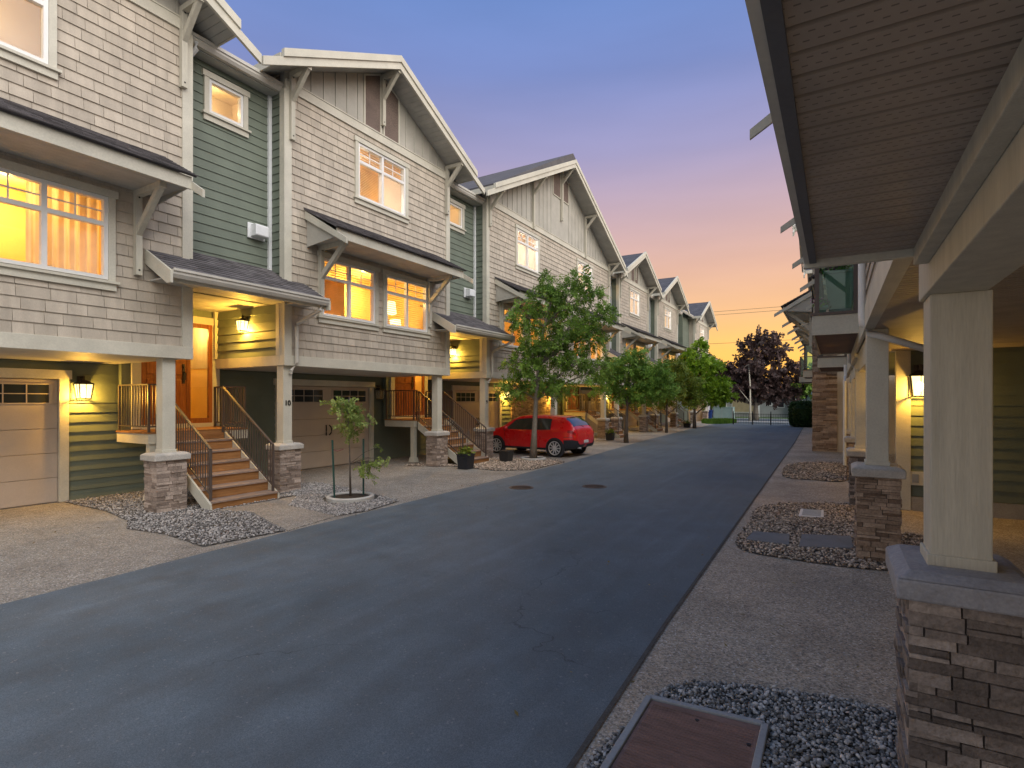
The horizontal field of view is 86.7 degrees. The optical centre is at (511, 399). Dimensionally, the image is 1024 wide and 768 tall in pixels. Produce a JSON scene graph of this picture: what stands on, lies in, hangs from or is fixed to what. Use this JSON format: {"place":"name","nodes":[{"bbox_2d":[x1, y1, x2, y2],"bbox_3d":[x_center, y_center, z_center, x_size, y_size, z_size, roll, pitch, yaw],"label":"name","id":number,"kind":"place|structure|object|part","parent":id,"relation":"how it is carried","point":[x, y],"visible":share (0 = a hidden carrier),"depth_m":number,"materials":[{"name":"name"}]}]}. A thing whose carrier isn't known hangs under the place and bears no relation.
{"place":"outdoors","nodes":[
{"label":"outdoors","id":0,"kind":"place"},
{"bbox_2d":[65,484,295,546],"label":"gravel","id":1,"kind":"structure","parent":0,"point":[130,502],"depth_m":9.22,"materials":[{"name":"grey gravel"}]},
{"bbox_2d":[219,496,335,530],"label":"path","id":2,"kind":"structure","parent":0,"point":[284,514],"depth_m":9.73,"materials":[{"name":"grey concrete"}]},
{"bbox_2d":[0,421,711,603],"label":"driveway","id":3,"kind":"structure","parent":0,"point":[84,549],"depth_m":8.45,"materials":[{"name":"grey concrete"}]},
{"bbox_2d":[289,481,398,515],"bbox_3d":[-4.104,2.042,11.560,4.251,0.001,1.870,0,0,43],"label":"gravel base","id":4,"kind":"object","parent":3,"relation":"on","point":[324,499],"visible":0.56,"depth_m":10.97,"materials":[{"name":"gravel"}]},
{"bbox_2d":[326,491,373,502],"bbox_3d":[-3.337,2.013,11.208,0.960,0.102,0.960,0,0,31],"label":"planting ring","id":5,"kind":"object","parent":4,"relation":"on","point":[345,497],"visible":0.91,"depth_m":11.04,"materials":[{"name":"concrete"}]},
{"bbox_2d":[331,440,343,497],"bbox_3d":[-3.569,1.416,11.095,0.242,1.201,0.038,0,0,-26],"label":"tree stake","id":6,"kind":"object","parent":5,"relation":"in","point":[333,450],"visible":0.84,"depth_m":11.05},
{"bbox_2d":[320,396,390,495],"bbox_3d":[-3.231,0.967,11.140,1.412,2.098,0.630,0,0,-1],"label":"sapling","id":7,"kind":"object","parent":5,"relation":"in","point":[350,415],"visible":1,"depth_m":11.19,"materials":[{"name":"green plant"}]},
{"bbox_2d":[362,439,363,494],"bbox_3d":[-3.128,1.416,11.418,0.036,1.200,0.036,0,0,3],"label":"tree stake","id":8,"kind":"object","parent":5,"relation":"on","point":[363,464],"visible":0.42,"depth_m":11.41,"materials":[{"name":"green metal"}]},
{"bbox_2d":[34,428,858,714],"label":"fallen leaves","id":9,"kind":"object","parent":3,"relation":"on","point":[516,712],"visible":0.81,"depth_m":5.79,"materials":[{"name":"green plant"}]},
{"bbox_2d":[455,429,475,469],"bbox_3d":[-1.356,1.446,16.157,0.634,1.189,0.600,0,0,31],"label":"plant pot","id":10,"kind":"object","parent":3,"relation":"on","point":[465,458],"visible":1,"depth_m":16.01,"materials":[{"name":"plastic"}]},
{"bbox_2d":[405,457,563,470],"bbox_3d":[-0.666,2.042,17.578,3.900,0.001,4.080,0,0,31],"label":"gravel base","id":11,"kind":"object","parent":3,"relation":"on","point":[450,461],"visible":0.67,"depth_m":17.45,"materials":[{"name":"grey gravel"}]},
{"bbox_2d":[498,450,513,461],"bbox_3d":[-0.191,1.852,17.966,0.396,0.377,0.396,0,0,31],"label":"plant pot","id":12,"kind":"object","parent":11,"relation":"on","point":[505,455],"visible":0.95,"depth_m":17.84,"materials":[{"name":"plastic"}]},
{"bbox_2d":[521,456,545,460],"bbox_3d":[0.726,2.013,18.565,0.864,0.102,0.864,0,0,31],"label":"planting ring","id":13,"kind":"object","parent":11,"relation":"on","point":[525,458],"visible":0.75,"depth_m":18.27,"materials":[{"name":"concrete"}]},
{"bbox_2d":[493,264,622,457],"bbox_3d":[1.530,-1.281,18.585,4.499,6.654,1.950,0,0,3],"label":"street tree","id":14,"kind":"object","parent":11,"relation":"on","point":[557,299],"visible":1,"depth_m":18.35,"materials":[{"name":"green plant"}]},
{"bbox_2d":[493,414,593,457],"bbox_3d":[0.996,1.319,20.921,4.264,1.561,2.140,0,0,31],"label":"parked car","id":15,"kind":"object","parent":3,"relation":"on","point":[558,436],"visible":0.87,"depth_m":19.83,"materials":[{"name":"red metal"}]},
{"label":"front side window","id":16,"kind":"part","parent":15,"relation":"part of","materials":[{"name":"black glass"}]},
{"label":"rear side window","id":17,"kind":"part","parent":15,"relation":"part of","materials":[{"name":"black glass"}]},
{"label":"rear window","id":18,"kind":"part","parent":15,"relation":"part of","materials":[{"name":"blue glass"}]},
{"bbox_2d":[605,427,615,439],"bbox_3d":[5.031,1.711,27.630,0.580,0.659,0.628,0,0,31],"label":"plant pot","id":19,"kind":"object","parent":3,"relation":"on","point":[610,434],"visible":1,"depth_m":27.49,"materials":[{"name":"plastic"}]},
{"bbox_2d":[584,346,681,442],"bbox_3d":[5.707,-0.299,25.961,4.749,4.678,2.356,0,0,-3],"label":"street tree","id":20,"kind":"object","parent":3,"relation":"on","point":[643,369],"visible":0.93,"depth_m":25.67,"materials":[{"name":"green plant"}]},
{"bbox_2d":[640,356,709,432],"bbox_3d":[9.983,-0.382,33.905,4.760,4.843,2.707,0,0,-11],"label":"street tree","id":21,"kind":"object","parent":3,"relation":"on","point":[689,392],"visible":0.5,"depth_m":33.67,"materials":[{"name":"green plant"}]},
{"bbox_2d":[681,420,690,427],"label":"plant pot","id":22,"kind":"object","parent":3,"relation":"on","point":[686,423],"visible":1,"depth_m":40.26,"materials":[{"name":"plastic"}]},
{"bbox_2d":[701,418,736,423],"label":"grass","id":23,"kind":"structure","parent":3,"relation":"on","point":[718,421],"depth_m":46.91,"materials":[{"name":"green plant"}]},
{"bbox_2d":[0,421,802,767],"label":"lane","id":24,"kind":"structure","parent":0,"point":[454,629],"depth_m":4.85,"materials":[{"name":"grey asphalt"}]},
{"bbox_2d":[509,485,533,489],"bbox_3d":[0.219,2.047,12.651,0.576,0.034,0.576,0,0,31],"label":"manhole cover","id":25,"kind":"object","parent":24,"relation":"on","point":[521,487],"visible":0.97,"depth_m":12.60,"materials":[{"name":"metal"}]},
{"bbox_2d":[582,484,606,488],"bbox_3d":[1.947,2.047,12.809,0.576,0.034,0.576,0,0,31],"label":"manhole cover","id":26,"kind":"object","parent":24,"relation":"on","point":[595,486],"visible":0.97,"depth_m":12.76,"materials":[{"name":"metal"}]},
{"bbox_2d":[566,427,803,767],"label":"joint","id":27,"kind":"object","parent":24,"relation":"on","point":[585,743],"visible":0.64,"depth_m":4.25,"materials":[{"name":"grey concrete"}]},
{"bbox_2d":[670,336,739,427],"bbox_3d":[13.495,-1.269,39.156,5.749,6.618,3.226,0,0,-19],"label":"maple tree","id":28,"kind":"object","parent":24,"relation":"on","point":[717,388],"visible":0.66,"depth_m":38.67,"materials":[{"name":"green plant"}]},
{"bbox_2d":[733,411,787,424],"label":"iron gate","id":29,"kind":"structure","parent":24,"relation":"on","point":[773,423],"depth_m":44.43,"materials":[{"name":"black metal"}]},
{"bbox_2d":[220,0,811,377],"label":"sky","id":30,"kind":"structure","parent":0,"point":[657,103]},
{"bbox_2d":[713,407,734,417],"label":"utility box","id":31,"kind":"object","parent":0,"point":[724,412],"visible":0.73,"depth_m":52.76,"materials":[{"name":"metal"}]},
{"bbox_2d":[712,417,786,418],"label":"lawn","id":32,"kind":"structure","parent":0,"point":[766,417],"depth_m":63.23,"materials":[{"name":"green plant"}]},
{"bbox_2d":[712,418,788,421],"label":"street","id":33,"kind":"structure","parent":0,"point":[776,420],"depth_m":54.36,"materials":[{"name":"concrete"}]},
{"bbox_2d":[731,359,764,420],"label":"birch tree","id":34,"kind":"object","parent":33,"relation":"on","point":[752,364],"visible":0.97,"depth_m":53.32,"materials":[{"name":"purple plant"}]},
{"bbox_2d":[709,324,807,419],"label":"purple tree","id":35,"kind":"object","parent":33,"relation":"on","point":[775,387],"visible":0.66,"depth_m":53.94,"materials":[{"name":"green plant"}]},
{"bbox_2d":[791,362,811,400],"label":"green tree","id":36,"kind":"object","parent":33,"relation":"on","point":[809,388],"visible":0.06,"depth_m":52.49,"materials":[{"name":"green plant"}]},
{"bbox_2d":[714,394,791,417],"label":"house","id":37,"kind":"structure","parent":0,"point":[742,408],"depth_m":64.58,"materials":[{"name":"plastic"}]},
{"bbox_2d":[732,394,753,412],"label":"window","id":38,"kind":"structure","parent":37,"relation":"in","point":[740,407],"depth_m":65.76,"materials":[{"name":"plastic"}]},
{"bbox_2d":[777,399,784,407],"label":"window","id":39,"kind":"structure","parent":37,"relation":"in","point":[782,405],"depth_m":63.49,"materials":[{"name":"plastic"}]},
{"bbox_2d":[574,427,1023,767],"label":"pavement","id":40,"kind":"structure","parent":0,"point":[845,618],"depth_m":4.97,"materials":[{"name":"grey concrete"}]},
{"bbox_2d":[582,679,898,767],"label":"gravel base","id":41,"kind":"object","parent":40,"relation":"on","point":[790,734],"visible":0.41,"depth_m":3.36,"materials":[{"name":"grey gravel"}]},
{"bbox_2d":[600,694,768,767],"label":"utility cover","id":42,"kind":"object","parent":41,"relation":"on","point":[660,732],"visible":1,"depth_m":3.21,"materials":[{"name":"brown metal"}]},
{"bbox_2d":[735,501,923,570],"bbox_3d":[5.155,2.042,8.715,2.496,0.001,4.691,0,0,31],"label":"gravel base","id":43,"kind":"object","parent":40,"relation":"on","point":[877,562],"visible":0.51,"depth_m":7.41,"materials":[{"name":"grey gravel"}]},
{"bbox_2d":[746,531,789,545],"bbox_3d":[3.792,2.039,7.993,0.563,0.050,0.671,0,0,31],"label":"paver","id":44,"kind":"object","parent":43,"relation":"on","point":[777,538],"visible":0.79,"depth_m":7.94,"materials":[{"name":"grey concrete"}]},
{"bbox_2d":[798,509,823,516],"bbox_3d":[5.360,2.037,9.699,0.384,0.053,0.790,0,0,31],"label":"drain cover","id":45,"kind":"object","parent":43,"relation":"on","point":[810,513],"visible":0.81,"depth_m":9.63,"materials":[{"name":"grey concrete"}]},
{"bbox_2d":[799,534,852,548],"bbox_3d":[4.493,2.039,7.751,0.648,0.050,1.040,0,0,31],"label":"paver","id":46,"kind":"object","parent":43,"relation":"on","point":[821,541],"visible":0.76,"depth_m":7.72,"materials":[{"name":"grey concrete"}]},
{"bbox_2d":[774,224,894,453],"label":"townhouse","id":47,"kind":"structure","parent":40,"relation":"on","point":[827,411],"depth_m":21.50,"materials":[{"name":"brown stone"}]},
{"bbox_2d":[782,461,846,481],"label":"gravel","id":48,"kind":"structure","parent":0,"point":[809,470],"depth_m":15.43,"materials":[{"name":"grey gravel"}]},
{"bbox_2d":[808,297,830,311],"bbox_3d":[5.239,-1.601,9.243,0.357,0.298,0.309,0,0,31],"label":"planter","id":49,"kind":"object","parent":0,"point":[823,305],"visible":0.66,"depth_m":9.15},
{"label":"ground","id":50,"kind":"structure","parent":0,"visible":0},
{"bbox_2d":[0,0,330,512],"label":"townhouse","id":51,"kind":"structure","parent":50,"relation":"on","point":[139,190],"depth_m":10.00,"materials":[{"name":"beige wood"}]},
{"bbox_2d":[0,377,57,508],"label":"garage door","id":52,"kind":"structure","parent":51,"relation":"in","point":[28,406],"depth_m":10.48,"materials":[{"name":"beige"}]},
{"bbox_2d":[0,0,61,80],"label":"window","id":53,"kind":"structure","parent":51,"relation":"in","point":[46,65],"depth_m":8.37,"materials":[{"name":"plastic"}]},
{"bbox_2d":[0,158,119,291],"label":"window","id":54,"kind":"structure","parent":51,"relation":"in","point":[63,222],"depth_m":8.70,"materials":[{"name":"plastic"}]},
{"bbox_2d":[141,359,186,424],"bbox_3d":[-7.885,-0.636,12.325,0.139,2.376,0.984,0,0,31],"label":"front door","id":55,"kind":"structure","parent":51,"relation":"in","point":[148,369],"depth_m":12.53,"materials":[{"name":"brown wood"}]},
{"bbox_2d":[201,68,251,138],"bbox_3d":[-5.992,-6.174,11.365,0.174,0.996,1.044,0,0,31],"label":"window","id":56,"kind":"structure","parent":51,"relation":"in","point":[210,79],"depth_m":11.32,"materials":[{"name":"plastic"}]},
{"bbox_2d":[191,48,514,492],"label":"townhouse","id":57,"kind":"structure","parent":50,"relation":"on","point":[381,207],"depth_m":14.74,"materials":[{"name":"beige wood"}]},
{"bbox_2d":[292,385,368,469],"bbox_3d":[-5.670,0.744,16.670,0.168,2.616,3.696,0,0,31],"label":"garage door","id":58,"kind":"structure","parent":57,"relation":"in","point":[312,424],"depth_m":16.53,"materials":[{"name":"beige wood"}]},
{"bbox_2d":[317,250,380,330],"bbox_3d":[-4.107,-2.676,13.650,0.234,1.680,2.028,0,0,31],"label":"window","id":59,"kind":"structure","parent":57,"relation":"in","point":[334,287],"depth_m":13.62,"materials":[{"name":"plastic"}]},
{"bbox_2d":[353,135,410,223],"bbox_3d":[-3.517,-5.862,14.640,0.234,1.692,2.076,0,0,31],"label":"window","id":60,"kind":"structure","parent":57,"relation":"in","point":[403,216],"depth_m":14.55,"materials":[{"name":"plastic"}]},
{"bbox_2d":[388,301,396,322],"bbox_3d":[-3.639,-2.320,15.858,0.528,1.087,0.528,0,0,31],"label":"table lamp","id":61,"kind":"object","parent":57,"relation":"in","point":[392,308],"visible":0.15,"depth_m":15.71,"materials":[{"name":"white"}]},
{"bbox_2d":[390,319,400,325],"bbox_3d":[-3.599,-1.973,16.700,0.384,0.994,0.384,0,0,31],"label":"table lamp","id":62,"kind":"object","parent":57,"relation":"in","point":[397,321],"visible":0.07,"depth_m":16.55,"materials":[{"name":"white"}]},
{"bbox_2d":[395,376,413,415],"bbox_3d":[-3.800,-0.636,19.181,0.139,2.376,0.984,0,0,31],"label":"front door","id":63,"kind":"structure","parent":57,"relation":"in","point":[401,383],"depth_m":19.21,"materials":[{"name":"brown wood"}]},
{"bbox_2d":[381,269,431,338],"bbox_3d":[-3.016,-2.676,15.480,0.234,1.680,2.040,0,0,31],"label":"window","id":64,"kind":"structure","parent":57,"relation":"in","point":[387,274],"depth_m":15.43,"materials":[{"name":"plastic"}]},
{"bbox_2d":[450,198,465,234],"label":"window","id":65,"kind":"structure","parent":57,"relation":"in","point":[460,228],"depth_m":18.40,"materials":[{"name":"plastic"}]},
{"bbox_2d":[422,153,636,456],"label":"townhouse","id":66,"kind":"structure","parent":50,"relation":"on","point":[541,216],"depth_m":22.95,"materials":[{"name":"beige wood"}]},
{"bbox_2d":[455,390,498,444],"bbox_3d":[-1.518,0.744,23.639,0.168,2.616,3.720,0,0,31],"label":"garage door","id":67,"kind":"structure","parent":66,"relation":"in","point":[469,400],"depth_m":23.32,"materials":[{"name":"beige wood"}]},
{"bbox_2d":[499,303,525,352],"bbox_3d":[0.022,-2.676,20.521,0.174,1.680,1.980,0,0,31],"label":"window","id":68,"kind":"structure","parent":66,"relation":"in","point":[507,348],"depth_m":20.16,"materials":[{"name":"plastic"}]},
{"bbox_2d":[515,224,540,277],"bbox_3d":[0.596,-5.862,21.541,0.234,1.692,2.040,0,0,31],"label":"window","id":69,"kind":"structure","parent":66,"relation":"in","point":[518,228],"depth_m":21.51,"materials":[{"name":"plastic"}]},
{"bbox_2d":[528,314,549,355],"bbox_3d":[1.128,-2.676,22.376,0.174,1.680,1.980,0,0,31],"label":"window","id":70,"kind":"structure","parent":66,"relation":"in","point":[543,318],"depth_m":22.49,"materials":[{"name":"plastic"}]},
{"bbox_2d":[568,386,575,408],"bbox_3d":[3.448,-0.636,31.345,0.139,2.376,0.984,0,0,31],"label":"front door","id":71,"kind":"structure","parent":66,"relation":"in","point":[573,386],"depth_m":31.37,"materials":[{"name":"brown wood"}]},
{"bbox_2d":[573,332,587,360],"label":"window","id":72,"kind":"structure","parent":66,"relation":"in","point":[584,332],"depth_m":26.46,"materials":[{"name":"plastic"}]},
{"bbox_2d":[576,258,593,299],"bbox_3d":[3.539,-5.862,26.423,0.174,1.692,2.040,0,0,31],"label":"window","id":73,"kind":"structure","parent":66,"relation":"in","point":[579,261],"depth_m":26.37,"materials":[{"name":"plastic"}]},
{"bbox_2d":[589,330,603,363],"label":"window","id":74,"kind":"structure","parent":66,"relation":"in","point":[592,330],"depth_m":27.53,"materials":[{"name":"plastic"}]},
{"bbox_2d":[576,251,666,431],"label":"townhouse","id":75,"kind":"structure","parent":50,"relation":"on","point":[638,287],"depth_m":33.66,"materials":[{"name":"grey wood"}]},
{"bbox_2d":[583,393,600,431],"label":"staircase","id":76,"kind":"structure","parent":75,"relation":"in","point":[594,426],"depth_m":34.69,"materials":[{"name":"beige wood"}]},
{"bbox_2d":[623,339,634,351],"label":"window","id":77,"kind":"structure","parent":75,"relation":"in","point":[628,342],"depth_m":32.02,"materials":[{"name":"plastic"}]},
{"bbox_2d":[629,287,640,319],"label":"window","id":78,"kind":"structure","parent":75,"relation":"in","point":[631,289],"depth_m":32.96,"materials":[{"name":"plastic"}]},
{"bbox_2d":[635,342,643,359],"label":"window","id":79,"kind":"structure","parent":75,"relation":"in","point":[639,345],"depth_m":33.82,"materials":[{"name":"plastic"}]},
{"bbox_2d":[619,276,689,429],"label":"townhouse","id":80,"kind":"structure","parent":50,"relation":"on","point":[668,315],"depth_m":39.95,"materials":[{"name":"grey wood"}]},
{"bbox_2d":[624,405,636,426],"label":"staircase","id":81,"kind":"structure","parent":80,"relation":"in","point":[632,422],"depth_m":41.31,"materials":[{"name":"beige wood"}]},
{"bbox_2d":[660,349,667,362],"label":"window","id":82,"kind":"structure","parent":80,"relation":"in","point":[663,352],"depth_m":38.56,"materials":[{"name":"glass"}]},
{"bbox_2d":[664,306,671,332],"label":"window","id":83,"kind":"structure","parent":80,"relation":"in","point":[667,311],"depth_m":39.49,"materials":[{"name":"plastic"}]},
{"bbox_2d":[668,352,674,361],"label":"window","id":84,"kind":"structure","parent":80,"relation":"in","point":[670,354],"depth_m":40.37,"materials":[{"name":"glass"}]},
{"bbox_2d":[648,301,719,424],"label":"townhouse","id":85,"kind":"structure","parent":50,"relation":"on","point":[699,321],"depth_m":48.24,"materials":[{"name":"grey"}]},
{"bbox_2d":[699,325,704,340],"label":"window","id":86,"kind":"structure","parent":85,"relation":"in","point":[700,327],"depth_m":49.56,"materials":[{"name":"plastic"}]},
{"bbox_2d":[788,400,811,426],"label":"hedge","id":87,"kind":"object","parent":50,"relation":"on","point":[799,413],"visible":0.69,"depth_m":40.81,"materials":[{"name":"green plant"}]},
{"bbox_2d":[780,218,894,479],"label":"townhouse","id":88,"kind":"structure","parent":50,"relation":"on","point":[835,332],"depth_m":11.12,"materials":[{"name":"grey wood"}]},
{"bbox_2d":[822,265,852,311],"bbox_3d":[5.609,-1.995,9.253,0.644,1.085,0.656,0,0,31],"label":"glass balcony railing","id":89,"kind":"object","parent":88,"relation":"on","point":[839,283],"visible":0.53,"depth_m":9.08,"materials":[{"name":"glass"}]},
{"bbox_2d":[745,0,1023,767],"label":"townhouse","id":90,"kind":"structure","parent":50,"relation":"on","point":[898,125],"depth_m":2.52,"materials":[{"name":"wood"}]},
{"label":"sidewalk","id":91,"kind":"structure","parent":0,"visible":0},
{"bbox_2d":[708,410,712,417],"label":"recycling bin","id":92,"kind":"object","parent":91,"relation":"on","point":[710,413],"visible":0.43,"depth_m":53.19,"materials":[{"name":"blue plastic"}]}
]}

